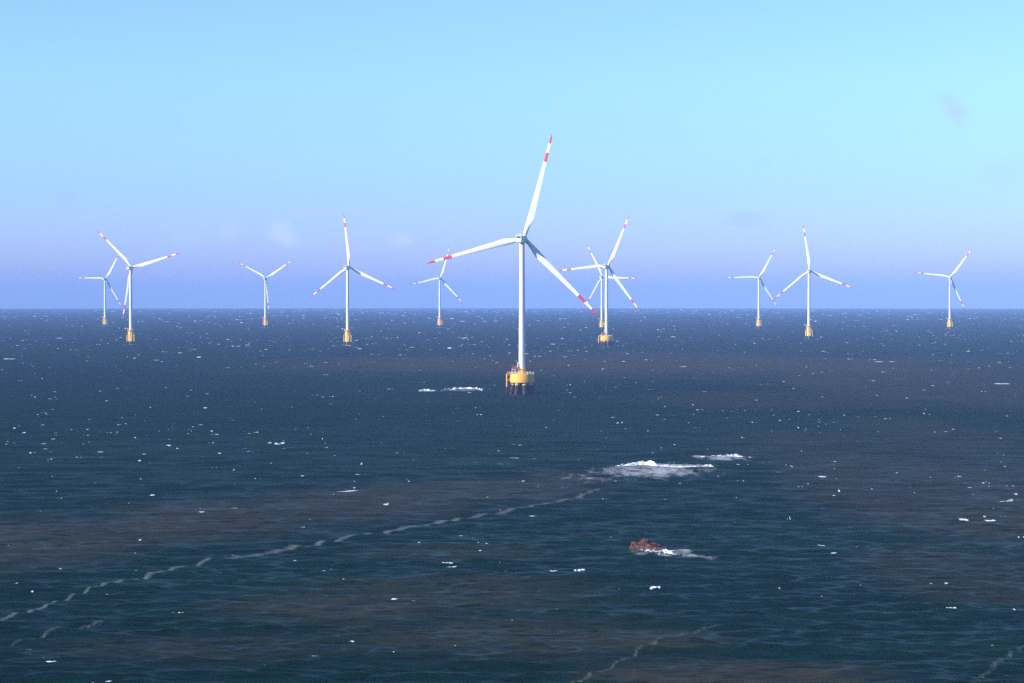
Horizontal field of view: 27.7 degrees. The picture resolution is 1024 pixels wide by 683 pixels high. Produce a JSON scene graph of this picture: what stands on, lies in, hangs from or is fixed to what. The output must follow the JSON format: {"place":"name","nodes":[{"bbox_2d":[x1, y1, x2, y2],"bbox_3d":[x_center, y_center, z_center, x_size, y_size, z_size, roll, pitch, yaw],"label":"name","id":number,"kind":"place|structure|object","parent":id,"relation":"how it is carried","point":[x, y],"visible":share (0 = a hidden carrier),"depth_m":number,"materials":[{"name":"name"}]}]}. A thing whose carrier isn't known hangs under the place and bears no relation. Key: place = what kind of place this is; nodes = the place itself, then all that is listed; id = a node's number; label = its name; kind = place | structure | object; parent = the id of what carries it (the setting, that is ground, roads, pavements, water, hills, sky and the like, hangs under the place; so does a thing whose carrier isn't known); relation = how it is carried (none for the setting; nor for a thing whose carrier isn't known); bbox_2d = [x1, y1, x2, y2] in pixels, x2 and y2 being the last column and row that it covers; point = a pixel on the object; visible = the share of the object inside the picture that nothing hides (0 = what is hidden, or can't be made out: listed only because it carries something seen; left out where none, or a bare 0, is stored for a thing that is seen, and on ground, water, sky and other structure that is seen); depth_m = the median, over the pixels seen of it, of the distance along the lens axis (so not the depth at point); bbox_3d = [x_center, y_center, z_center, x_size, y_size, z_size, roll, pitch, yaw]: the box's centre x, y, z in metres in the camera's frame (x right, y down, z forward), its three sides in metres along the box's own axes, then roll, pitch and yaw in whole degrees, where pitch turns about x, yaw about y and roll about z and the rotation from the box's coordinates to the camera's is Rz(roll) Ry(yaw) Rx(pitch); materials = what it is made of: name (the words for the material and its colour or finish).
{"place":"outdoors","nodes":[
{"label":"outdoors","id":0,"kind":"place"},
{"bbox_2d":[0,308,1023,682],"bbox_3d":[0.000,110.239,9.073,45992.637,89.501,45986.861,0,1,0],"label":"sea","id":1,"kind":"structure","parent":0,"point":[238,496],"depth_m":688.83,"materials":[{"name":"liquid"}]},
{"bbox_2d":[84,254,121,325],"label":"wind turbine","id":2,"kind":"object","parent":1,"relation":"in","point":[104,322],"visible":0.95,"depth_m":4617.85,"materials":[{"name":"white paint"}]},
{"bbox_2d":[98,231,178,343],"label":"wind turbine","id":3,"kind":"object","parent":1,"relation":"in","point":[130,267],"visible":0.98,"depth_m":2848.17,"materials":[{"name":"white paint"}]},
{"bbox_2d":[238,260,291,326],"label":"wind turbine","id":4,"kind":"object","parent":1,"relation":"in","point":[265,293],"visible":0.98,"depth_m":4468.07,"materials":[{"name":"white paint"}]},
{"bbox_2d":[311,213,395,344],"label":"wind turbine","id":5,"kind":"object","parent":1,"relation":"in","point":[347,338],"visible":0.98,"depth_m":2818.32,"materials":[{"name":"white paint"}]},
{"bbox_2d":[411,246,462,326],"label":"wind turbine","id":6,"kind":"object","parent":1,"relation":"in","point":[439,317],"visible":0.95,"depth_m":4467.81,"materials":[{"name":"white paint"}]},
{"bbox_2d":[449,387,482,390],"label":"breaking wave","id":7,"kind":"object","parent":1,"relation":"on","point":[454,388],"visible":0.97,"depth_m":1477.21,"materials":[{"name":"white liquid"}]},
{"bbox_2d":[427,135,597,394],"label":"wind turbine","id":8,"kind":"object","parent":1,"relation":"in","point":[521,380],"visible":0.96,"depth_m":1408.64,"materials":[{"name":"white paint"}]},
{"bbox_2d":[559,216,639,346],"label":"wind turbine","id":9,"kind":"object","parent":1,"relation":"in","point":[604,338],"visible":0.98,"depth_m":2722.86,"materials":[{"name":"white paint"}]},
{"bbox_2d":[585,245,636,328],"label":"wind turbine","id":10,"kind":"object","parent":1,"relation":"in","point":[601,324],"visible":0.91,"depth_m":4167.73,"materials":[{"name":"white paint"}]},
{"bbox_2d":[629,538,666,549],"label":"sea rock","id":11,"kind":"object","parent":1,"relation":"in","point":[644,543],"visible":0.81,"depth_m":542.94,"materials":[{"name":"brown stone"}]},
{"bbox_2d":[641,549,679,554],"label":"breaking wave","id":12,"kind":"object","parent":1,"relation":"on","point":[667,551],"visible":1,"depth_m":538.27,"materials":[{"name":"white liquid"}]},
{"bbox_2d":[617,460,711,466],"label":"breaking wave","id":13,"kind":"object","parent":1,"relation":"on","point":[651,463],"visible":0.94,"depth_m":816.27,"materials":[{"name":"white liquid"}]},
{"bbox_2d":[701,454,743,456],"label":"breaking wave","id":14,"kind":"object","parent":1,"relation":"on","point":[734,455],"visible":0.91,"depth_m":863.46,"materials":[{"name":"white liquid"}]},
{"bbox_2d":[726,247,776,327],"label":"wind turbine","id":15,"kind":"object","parent":1,"relation":"in","point":[758,323],"visible":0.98,"depth_m":4327.87,"materials":[{"name":"white paint"}]},
{"bbox_2d":[774,225,852,338],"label":"wind turbine","id":16,"kind":"object","parent":1,"relation":"in","point":[808,330],"visible":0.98,"depth_m":3228.15,"materials":[{"name":"white paint"}]},
{"bbox_2d":[915,249,971,328],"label":"wind turbine","id":17,"kind":"object","parent":1,"relation":"in","point":[949,325],"visible":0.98,"depth_m":4227.87,"materials":[{"name":"white paint"}]},
{"bbox_2d":[0,0,1023,308],"label":"sky","id":18,"kind":"structure","parent":0,"point":[218,135],"materials":[{"name":"blue"}]}
]}

